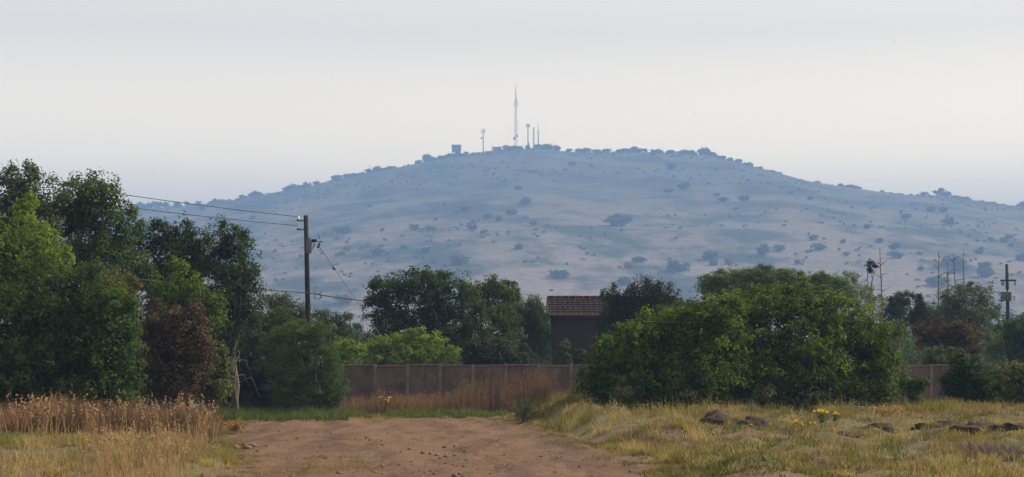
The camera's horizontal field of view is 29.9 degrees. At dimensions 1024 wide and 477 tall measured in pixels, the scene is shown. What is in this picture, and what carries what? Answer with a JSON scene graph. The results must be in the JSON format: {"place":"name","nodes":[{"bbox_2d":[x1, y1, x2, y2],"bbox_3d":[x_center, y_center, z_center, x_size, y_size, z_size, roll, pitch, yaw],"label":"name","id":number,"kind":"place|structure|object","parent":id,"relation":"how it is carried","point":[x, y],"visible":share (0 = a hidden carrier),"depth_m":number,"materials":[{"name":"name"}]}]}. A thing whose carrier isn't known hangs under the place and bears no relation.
{"place":"outdoors","nodes":[
{"label":"outdoors","id":0,"kind":"place"},
{"bbox_2d":[212,417,642,476],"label":"dirt road","id":1,"kind":"structure","parent":0,"point":[344,441],"depth_m":40.22,"materials":[{"name":"brown soil"}]},
{"bbox_2d":[241,454,382,475],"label":"road grass","id":2,"kind":"structure","parent":1,"relation":"on","point":[321,465],"depth_m":32.25,"materials":[{"name":"green plant"}]},
{"bbox_2d":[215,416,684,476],"bbox_3d":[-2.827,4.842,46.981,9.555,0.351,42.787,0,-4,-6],"label":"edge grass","id":3,"kind":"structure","parent":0,"point":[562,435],"depth_m":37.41,"materials":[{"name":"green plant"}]},
{"bbox_2d":[0,390,1023,476],"bbox_3d":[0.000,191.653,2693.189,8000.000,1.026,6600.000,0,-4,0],"label":"ground","id":4,"kind":"structure","parent":0,"point":[577,432],"depth_m":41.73,"materials":[{"name":"green plant"}]},
{"bbox_2d":[0,190,75,410],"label":"leafy tree","id":5,"kind":"object","parent":4,"relation":"on","point":[12,244],"visible":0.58,"depth_m":58.84,"materials":[{"name":"green plant"}]},
{"bbox_2d":[29,394,55,433],"bbox_3d":[-11.241,4.199,45.801,0.486,1.012,0.664,-3,-5,36],"label":"dry weed","id":6,"kind":"object","parent":4,"relation":"on","point":[36,414],"visible":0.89,"depth_m":45.73,"materials":[{"name":"brown plant"}]},
{"bbox_2d":[0,158,87,409],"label":"leafy tree","id":7,"kind":"object","parent":4,"relation":"on","point":[45,210],"visible":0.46,"depth_m":67.09,"materials":[{"name":"green plant"}]},
{"bbox_2d":[0,255,151,410],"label":"shrub","id":8,"kind":"object","parent":4,"relation":"on","point":[43,328],"visible":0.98,"depth_m":55.48,"materials":[{"name":"green plant"}]},
{"bbox_2d":[79,400,100,432],"bbox_3d":[-10.042,4.264,45.822,0.462,0.894,0.491,-4,-6,45],"label":"dry weed","id":9,"kind":"object","parent":4,"relation":"on","point":[92,413],"visible":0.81,"depth_m":45.81,"materials":[{"name":"brown plant"}]},
{"bbox_2d":[31,166,156,395],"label":"leafy tree","id":10,"kind":"object","parent":4,"relation":"on","point":[86,210],"visible":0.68,"depth_m":68.37,"materials":[{"name":"green plant"}]},
{"bbox_2d":[0,320,190,411],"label":"shrub","id":11,"kind":"object","parent":4,"relation":"on","point":[136,389],"visible":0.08,"depth_m":70.50,"materials":[{"name":"green plant"}]},
{"bbox_2d":[0,445,196,476],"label":"dry grass","id":12,"kind":"structure","parent":4,"relation":"on","point":[128,471],"depth_m":27.72,"materials":[{"name":"plant"}]},
{"bbox_2d":[15,420,192,476],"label":"plume grass","id":13,"kind":"structure","parent":4,"relation":"on","point":[131,456],"depth_m":29.61,"materials":[{"name":"plant"}]},
{"bbox_2d":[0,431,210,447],"bbox_3d":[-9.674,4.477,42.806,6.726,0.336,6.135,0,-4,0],"label":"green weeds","id":14,"kind":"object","parent":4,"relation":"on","point":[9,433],"visible":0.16,"depth_m":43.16,"materials":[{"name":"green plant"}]},
{"bbox_2d":[0,417,214,465],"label":"dry grass","id":15,"kind":"structure","parent":4,"relation":"on","point":[201,441],"depth_m":36.25,"materials":[{"name":"plant"}]},
{"bbox_2d":[78,265,144,407],"bbox_3d":[-12.193,3.225,57.778,2.132,4.954,1.795,0,-4,0],"label":"shrub","id":16,"kind":"object","parent":4,"relation":"on","point":[135,284],"visible":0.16,"depth_m":57.96,"materials":[{"name":"green plant"}]},
{"bbox_2d":[0,387,225,441],"bbox_3d":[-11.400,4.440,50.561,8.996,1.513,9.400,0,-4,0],"label":"dry weeds","id":17,"kind":"object","parent":4,"relation":"on","point":[76,409],"visible":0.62,"depth_m":47.00,"materials":[{"name":"orange plant"}]},
{"bbox_2d":[108,210,227,409],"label":"leafy tree","id":18,"kind":"object","parent":4,"relation":"on","point":[171,241],"visible":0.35,"depth_m":76.82,"materials":[{"name":"green plant"}]},
{"bbox_2d":[126,294,220,411],"bbox_3d":[-10.968,3.926,61.951,3.126,4.259,2.399,0,-4,0],"label":"shrub","id":19,"kind":"object","parent":4,"relation":"on","point":[169,336],"visible":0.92,"depth_m":61.58,"materials":[{"name":"brown plant"}]},
{"bbox_2d":[173,391,185,412],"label":"dry stalk","id":20,"kind":"object","parent":4,"relation":"on","point":[179,400],"visible":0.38,"depth_m":52.81,"materials":[{"name":"brown plant"}]},
{"bbox_2d":[142,251,233,414],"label":"leafy tree","id":21,"kind":"object","parent":4,"relation":"on","point":[174,293],"visible":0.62,"depth_m":70.82,"materials":[{"name":"green plant"}]},
{"bbox_2d":[186,340,239,414],"bbox_3d":[-9.918,4.743,63.336,1.898,2.826,1.380,0,-4,0],"label":"shrub","id":22,"kind":"object","parent":4,"relation":"on","point":[218,387],"visible":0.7,"depth_m":63.21,"materials":[{"name":"green plant"}]},
{"bbox_2d":[197,213,268,409],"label":"leafy tree","id":23,"kind":"object","parent":4,"relation":"on","point":[239,279],"visible":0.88,"depth_m":75.83,"materials":[{"name":"green plant"}]},
{"bbox_2d":[223,416,249,431],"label":"dry weed","id":24,"kind":"object","parent":4,"relation":"on","point":[236,424],"visible":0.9,"depth_m":52.65,"materials":[{"name":"grey plant"}]},
{"bbox_2d":[224,350,259,409],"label":"dead tree","id":25,"kind":"object","parent":4,"relation":"on","point":[234,381],"visible":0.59,"depth_m":71.78,"materials":[{"name":"grey wood"}]},
{"bbox_2d":[197,322,307,410],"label":"shrub","id":26,"kind":"object","parent":4,"relation":"on","point":[253,355],"visible":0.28,"depth_m":78.38,"materials":[{"name":"green plant"}]},
{"bbox_2d":[236,305,312,363],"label":"shrub","id":27,"kind":"object","parent":4,"relation":"on","point":[269,321],"visible":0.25,"depth_m":81.61,"materials":[{"name":"green plant"}]},
{"bbox_2d":[210,404,349,421],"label":"green weeds","id":28,"kind":"object","parent":4,"relation":"on","point":[283,415],"visible":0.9,"depth_m":67.07,"materials":[{"name":"green plant"}]},
{"bbox_2d":[257,287,324,353],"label":"leafy tree","id":29,"kind":"object","parent":4,"relation":"on","point":[289,304],"visible":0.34,"depth_m":95.66,"materials":[{"name":"green plant"}]},
{"bbox_2d":[250,318,351,412],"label":"shrub","id":30,"kind":"object","parent":4,"relation":"on","point":[327,373],"visible":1,"depth_m":70.68,"materials":[{"name":"green plant"}]},
{"bbox_2d":[296,215,322,364],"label":"utility pole","id":31,"kind":"object","parent":4,"relation":"on","point":[308,247],"visible":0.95,"depth_m":85.05,"materials":[{"name":"brown wood"}]},
{"bbox_2d":[0,175,297,216],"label":"power line","id":32,"kind":"object","parent":31,"relation":"attached to","point":[174,201],"visible":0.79,"depth_m":76.88,"materials":[{"name":"metal"}]},
{"bbox_2d":[1,190,297,225],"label":"power line","id":33,"kind":"object","parent":31,"relation":"attached to","point":[186,214],"visible":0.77,"depth_m":77.52,"materials":[{"name":"metal"}]},
{"bbox_2d":[311,307,365,359],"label":"leafy tree","id":34,"kind":"object","parent":4,"relation":"on","point":[346,332],"visible":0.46,"depth_m":93.67,"materials":[{"name":"green plant"}]},
{"bbox_2d":[315,338,367,366],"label":"shrub","id":35,"kind":"object","parent":4,"relation":"on","point":[349,352],"visible":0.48,"depth_m":81.68,"materials":[{"name":"green plant"}]},
{"bbox_2d":[323,320,374,343],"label":"leafy tree","id":36,"kind":"object","parent":4,"relation":"on","point":[358,326],"visible":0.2,"depth_m":229.55,"materials":[{"name":"green plant"}]},
{"bbox_2d":[358,325,463,364],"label":"shrub","id":37,"kind":"object","parent":4,"relation":"on","point":[417,348],"visible":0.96,"depth_m":83.61,"materials":[{"name":"green plant"}]},
{"bbox_2d":[344,404,506,419],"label":"green weeds","id":38,"kind":"object","parent":4,"relation":"on","point":[432,413],"visible":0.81,"depth_m":71.23,"materials":[{"name":"green plant"}]},
{"bbox_2d":[359,265,502,363],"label":"leafy tree","id":39,"kind":"object","parent":4,"relation":"on","point":[429,290],"visible":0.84,"depth_m":88.50,"materials":[{"name":"green plant"}]},
{"bbox_2d":[338,361,581,414],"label":"wall weeds","id":40,"kind":"object","parent":4,"relation":"on","point":[464,400],"depth_m":76.93,"materials":[{"name":"plant"}]},
{"bbox_2d":[457,274,525,355],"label":"leafy tree","id":41,"kind":"object","parent":4,"relation":"on","point":[495,292],"visible":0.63,"depth_m":92.86,"materials":[{"name":"green plant"}]},
{"bbox_2d":[456,335,541,364],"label":"shrub","id":42,"kind":"object","parent":4,"relation":"on","point":[477,353],"visible":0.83,"depth_m":84.60,"materials":[{"name":"green plant"}]},
{"bbox_2d":[497,278,523,355],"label":"leafy tree","id":43,"kind":"object","parent":4,"relation":"on","point":[510,284],"visible":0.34,"depth_m":100.80,"materials":[{"name":"green plant"}]},
{"bbox_2d":[0,318,1023,387],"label":"wood","id":44,"kind":"object","parent":4,"relation":"on","point":[913,358],"depth_m":171.50,"materials":[{"name":"green plant"}]},
{"bbox_2d":[506,398,531,421],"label":"weed","id":45,"kind":"object","parent":4,"relation":"on","point":[525,408],"visible":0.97,"depth_m":60.18,"materials":[{"name":"green plant"}]},
{"bbox_2d":[507,293,553,364],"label":"willow tree","id":46,"kind":"object","parent":4,"relation":"on","point":[533,314],"visible":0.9,"depth_m":94.64,"materials":[{"name":"green plant"}]},
{"bbox_2d":[505,388,595,432],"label":"bank grass","id":47,"kind":"structure","parent":4,"relation":"on","point":[561,424],"depth_m":59.03,"materials":[{"name":"green plant"}]},
{"bbox_2d":[551,337,572,364],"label":"shrub","id":48,"kind":"object","parent":4,"relation":"on","point":[562,354],"visible":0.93,"depth_m":87.78,"materials":[{"name":"green plant"}]},
{"bbox_2d":[570,348,588,364],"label":"shrub","id":49,"kind":"object","parent":4,"relation":"on","point":[577,359],"visible":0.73,"depth_m":88.24,"materials":[{"name":"green plant"}]},
{"bbox_2d":[546,296,683,366],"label":"brick house","id":50,"kind":"structure","parent":4,"relation":"on","point":[573,318],"depth_m":94.94,"materials":[{"name":"brick"}]},
{"bbox_2d":[209,364,1023,411],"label":"concrete wall","id":51,"kind":"structure","parent":4,"relation":"on","point":[369,379],"depth_m":79.74,"materials":[{"name":"concrete"}]},
{"bbox_2d":[592,272,683,363],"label":"leafy tree","id":52,"kind":"object","parent":4,"relation":"on","point":[631,305],"visible":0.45,"depth_m":89.67,"materials":[{"name":"green plant"}]},
{"bbox_2d":[570,289,767,410],"bbox_3d":[5.018,3.689,61.319,6.378,4.234,2.716,0,-4,-6],"label":"shrub","id":53,"kind":"object","parent":4,"relation":"on","point":[662,334],"visible":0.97,"depth_m":61.00,"materials":[{"name":"green plant"}]},
{"bbox_2d":[651,298,704,348],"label":"shrub","id":54,"kind":"object","parent":4,"relation":"on","point":[659,307],"visible":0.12,"depth_m":85.95,"materials":[{"name":"green plant"}]},
{"bbox_2d":[598,417,833,457],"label":"green weeds","id":55,"kind":"object","parent":4,"relation":"on","point":[790,446],"visible":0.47,"depth_m":45.17,"materials":[{"name":"green plant"}]},
{"bbox_2d":[701,409,739,424],"bbox_3d":[5.535,4.947,51.698,1.147,0.728,1.053,-3,-5,32],"label":"earth mound","id":56,"kind":"object","parent":4,"relation":"on","point":[717,416],"visible":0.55,"depth_m":51.48,"materials":[{"name":"soil"}]},
{"bbox_2d":[736,415,769,428],"bbox_3d":[6.377,4.953,50.292,1.075,0.643,1.019,0,-4,0],"label":"earth mound","id":57,"kind":"object","parent":4,"relation":"on","point":[750,419],"visible":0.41,"depth_m":50.11,"materials":[{"name":"grey stone"}]},
{"bbox_2d":[689,263,817,339],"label":"umbrella thorn","id":58,"kind":"object","parent":4,"relation":"on","point":[743,277],"visible":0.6,"depth_m":98.62,"materials":[{"name":"green plant"}]},
{"bbox_2d":[680,280,915,411],"bbox_3d":[9.344,3.623,63.180,8.161,4.575,3.918,0,-4,0],"label":"shrub","id":59,"kind":"object","parent":4,"relation":"on","point":[832,370],"visible":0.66,"depth_m":62.87,"materials":[{"name":"green plant"}]},
{"bbox_2d":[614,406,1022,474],"bbox_3d":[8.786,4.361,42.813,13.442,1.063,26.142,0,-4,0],"label":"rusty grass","id":60,"kind":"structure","parent":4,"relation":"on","point":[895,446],"depth_m":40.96,"materials":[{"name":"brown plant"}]},
{"bbox_2d":[813,409,827,422],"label":"yellow flower plant","id":61,"kind":"object","parent":4,"relation":"on","point":[821,416],"visible":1,"depth_m":49.76,"materials":[{"name":"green plant"}]},
{"bbox_2d":[794,269,861,350],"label":"umbrella thorn","id":62,"kind":"object","parent":4,"relation":"on","point":[821,278],"visible":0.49,"depth_m":100.64,"materials":[{"name":"green plant"}]},
{"bbox_2d":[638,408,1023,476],"bbox_3d":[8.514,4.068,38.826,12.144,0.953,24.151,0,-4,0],"label":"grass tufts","id":63,"kind":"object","parent":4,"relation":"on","point":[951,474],"visible":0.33,"depth_m":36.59,"materials":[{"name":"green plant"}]},
{"bbox_2d":[837,431,863,438],"bbox_3d":[7.548,4.488,43.261,0.743,0.314,0.732,-1,-4,13],"label":"earth mound","id":64,"kind":"object","parent":4,"relation":"on","point":[846,434],"visible":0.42,"depth_m":43.13,"materials":[{"name":"grey stone"}]},
{"bbox_2d":[835,270,887,357],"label":"leafy tree","id":65,"kind":"object","parent":4,"relation":"on","point":[861,290],"visible":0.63,"depth_m":110.94,"materials":[{"name":"green plant"}]},
{"bbox_2d":[704,416,1023,476],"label":"green weeds","id":66,"kind":"object","parent":4,"relation":"on","point":[890,447],"visible":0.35,"depth_m":38.39,"materials":[{"name":"green plant"}]},
{"bbox_2d":[864,258,878,359],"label":"windmill","id":67,"kind":"object","parent":4,"relation":"on","point":[869,269],"visible":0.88,"depth_m":112.04,"materials":[{"name":"grey metal"}]},
{"bbox_2d":[859,422,899,432],"bbox_3d":[8.953,4.679,46.810,0.963,0.406,0.890,0,-4,0],"label":"earth mound","id":68,"kind":"object","parent":4,"relation":"on","point":[884,427],"visible":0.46,"depth_m":46.62,"materials":[{"name":"brown soil"}]},
{"bbox_2d":[876,258,886,318],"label":"dead tree","id":69,"kind":"object","parent":4,"relation":"on","point":[881,287],"visible":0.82,"depth_m":112.01,"materials":[{"name":"grey wood"}]},
{"bbox_2d":[874,403,901,416],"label":"dry weed","id":70,"kind":"object","parent":4,"relation":"on","point":[881,409],"visible":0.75,"depth_m":51.72,"materials":[{"name":"grey plant"}]},
{"bbox_2d":[874,289,916,353],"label":"leafy tree","id":71,"kind":"object","parent":4,"relation":"on","point":[898,305],"visible":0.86,"depth_m":120.52,"materials":[{"name":"green plant"}]},
{"bbox_2d":[898,373,931,404],"bbox_3d":[12.957,4.995,61.804,1.165,1.357,0.883,0,-4,0],"label":"shrub","id":72,"kind":"object","parent":4,"relation":"on","point":[918,384],"visible":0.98,"depth_m":61.71,"materials":[{"name":"green plant"}]},
{"bbox_2d":[906,291,932,363],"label":"conifer","id":73,"kind":"object","parent":4,"relation":"on","point":[920,308],"visible":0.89,"depth_m":115.79,"materials":[{"name":"green plant"}]},
{"bbox_2d":[902,300,956,347],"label":"leafy tree","id":74,"kind":"object","parent":4,"relation":"on","point":[932,310],"visible":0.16,"depth_m":123.69,"materials":[{"name":"green plant"}]},
{"bbox_2d":[928,255,946,331],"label":"dead tree","id":75,"kind":"object","parent":4,"relation":"on","point":[938,283],"visible":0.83,"depth_m":114.08,"materials":[{"name":"grey wood"}]},
{"bbox_2d":[911,420,964,430],"bbox_3d":[10.461,4.681,46.761,1.470,0.524,1.258,0,-4,0],"label":"earth mound","id":76,"kind":"object","parent":4,"relation":"on","point":[920,425],"visible":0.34,"depth_m":46.63,"materials":[{"name":"brown soil"}]},
{"bbox_2d":[919,345,972,366],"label":"shrub","id":77,"kind":"object","parent":4,"relation":"on","point":[934,357],"visible":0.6,"depth_m":82.35,"materials":[{"name":"green plant"}]},
{"bbox_2d":[909,315,986,359],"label":"shrub","id":78,"kind":"object","parent":4,"relation":"on","point":[962,337],"visible":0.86,"depth_m":84.56,"materials":[{"name":"brown plant"}]},
{"bbox_2d":[896,395,1023,410],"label":"tall grass","id":79,"kind":"structure","parent":4,"relation":"on","point":[935,403],"depth_m":61.62,"materials":[{"name":"green plant"}]},
{"bbox_2d":[922,280,1004,363],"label":"leafy tree","id":80,"kind":"object","parent":4,"relation":"on","point":[954,307],"visible":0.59,"depth_m":112.50,"materials":[{"name":"green plant"}]},
{"bbox_2d":[937,351,1008,404],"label":"shrub","id":81,"kind":"object","parent":4,"relation":"on","point":[968,380],"visible":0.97,"depth_m":65.55,"materials":[{"name":"green plant"}]},
{"bbox_2d":[948,421,1001,434],"bbox_3d":[10.706,4.427,43.805,1.414,0.525,1.268,2,-4,-22],"label":"earth mound","id":82,"kind":"object","parent":4,"relation":"on","point":[971,426],"visible":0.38,"depth_m":43.58,"materials":[{"name":"brown soil"}]},
{"bbox_2d":[945,439,1023,461],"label":"purple weeds","id":83,"kind":"object","parent":4,"relation":"on","point":[1015,452],"visible":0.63,"depth_m":34.34,"materials":[{"name":"plant"}]},
{"bbox_2d":[981,303,1017,335],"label":"leafy tree","id":84,"kind":"object","parent":4,"relation":"on","point":[1002,315],"visible":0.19,"depth_m":250.25,"materials":[{"name":"green plant"}]},
{"bbox_2d":[983,313,1023,364],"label":"leafy tree","id":85,"kind":"object","parent":4,"relation":"on","point":[1011,330],"visible":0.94,"depth_m":100.62,"materials":[{"name":"green plant"}]},
{"bbox_2d":[988,422,1023,431],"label":"earth mound","id":86,"kind":"object","parent":4,"relation":"on","point":[1008,426],"visible":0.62,"depth_m":42.06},
{"bbox_2d":[989,359,1023,404],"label":"shrub","id":87,"kind":"object","parent":4,"relation":"on","point":[1014,384],"visible":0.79,"depth_m":66.56,"materials":[{"name":"green plant"}]},
{"bbox_2d":[1000,264,1015,340],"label":"utility pole","id":88,"kind":"object","parent":4,"relation":"on","point":[1007,294],"visible":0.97,"depth_m":179.88,"materials":[{"name":"brown wood"}]},
{"bbox_2d":[0,0,1023,226],"label":"sky","id":89,"kind":"structure","parent":0,"point":[191,101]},
{"bbox_2d":[1,148,1023,347],"bbox_3d":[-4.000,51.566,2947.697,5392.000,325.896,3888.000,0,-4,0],"label":"hill","id":90,"kind":"structure","parent":0,"point":[571,203],"depth_m":1749.29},
{"bbox_2d":[332,226,352,233],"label":"hillside tree","id":91,"kind":"object","parent":90,"relation":"on","point":[343,230],"visible":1,"depth_m":1717.32,"materials":[{"name":"green plant"}]},
{"bbox_2d":[332,294,352,302],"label":"hillside tree","id":92,"kind":"object","parent":90,"relation":"on","point":[343,300],"visible":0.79,"depth_m":1320.02,"materials":[{"name":"green plant"}]},
{"bbox_2d":[369,246,384,254],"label":"hillside tree","id":93,"kind":"object","parent":90,"relation":"on","point":[377,251],"visible":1,"depth_m":1534.43,"materials":[{"name":"green plant"}]},
{"bbox_2d":[451,145,460,156],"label":"water tank","id":94,"kind":"object","parent":90,"relation":"on","point":[456,149],"visible":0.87,"depth_m":2692.40,"materials":[{"name":"concrete"}]},
{"bbox_2d":[449,253,470,264],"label":"hillside tree","id":95,"kind":"object","parent":90,"relation":"on","point":[457,259],"visible":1,"depth_m":1465.65,"materials":[{"name":"green plant"}]},
{"bbox_2d":[59,147,1023,327],"bbox_3d":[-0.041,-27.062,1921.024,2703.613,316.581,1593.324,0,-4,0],"label":"hillside scrub","id":96,"kind":"object","parent":90,"relation":"on","point":[524,217],"visible":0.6,"depth_m":1986.58,"materials":[{"name":"green plant"}]},
{"bbox_2d":[548,269,569,277],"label":"hillside tree","id":97,"kind":"object","parent":90,"relation":"on","point":[557,273],"visible":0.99,"depth_m":1394.51,"materials":[{"name":"green plant"}]},
{"bbox_2d":[603,213,632,225],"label":"hillside tree","id":98,"kind":"object","parent":90,"relation":"on","point":[620,219],"visible":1,"depth_m":1721.54,"materials":[{"name":"green plant"}]},
{"bbox_2d":[616,276,632,284],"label":"hillside tree","id":99,"kind":"object","parent":90,"relation":"on","point":[624,280],"visible":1,"depth_m":1369.62,"materials":[{"name":"green plant"}]},
{"bbox_2d":[666,259,690,270],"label":"hillside tree","id":100,"kind":"object","parent":90,"relation":"on","point":[676,265],"visible":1,"depth_m":1450.56,"materials":[{"name":"green plant"}]},
{"bbox_2d":[702,249,718,259],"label":"hillside tree","id":101,"kind":"object","parent":90,"relation":"on","point":[708,254],"visible":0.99,"depth_m":1525.51,"materials":[{"name":"green plant"}]},
{"bbox_2d":[756,243,769,254],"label":"hillside tree","id":102,"kind":"object","parent":90,"relation":"on","point":[764,248],"visible":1,"depth_m":1541.59,"materials":[{"name":"green plant"}]},
{"bbox_2d":[886,251,904,258],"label":"hillside tree","id":103,"kind":"object","parent":90,"relation":"on","point":[894,254],"visible":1,"depth_m":1518.96,"materials":[{"name":"green plant"}]},
{"bbox_2d":[924,275,951,284],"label":"hillside tree","id":104,"kind":"object","parent":90,"relation":"on","point":[932,280],"visible":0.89,"depth_m":1388.91,"materials":[{"name":"green plant"}]},
{"bbox_2d":[941,254,965,265],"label":"hillside tree","id":105,"kind":"object","parent":90,"relation":"on","point":[944,260],"visible":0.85,"depth_m":1491.83,"materials":[{"name":"green plant"}]},
{"bbox_2d":[976,266,994,276],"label":"hillside tree","id":106,"kind":"object","parent":90,"relation":"on","point":[986,271],"visible":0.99,"depth_m":1437.90,"materials":[{"name":"green plant"}]},
{"bbox_2d":[585,391,1023,428],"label":"tall grass","id":107,"kind":"structure","parent":0,"point":[705,408],"depth_m":56.49,"materials":[{"name":"green plant"}]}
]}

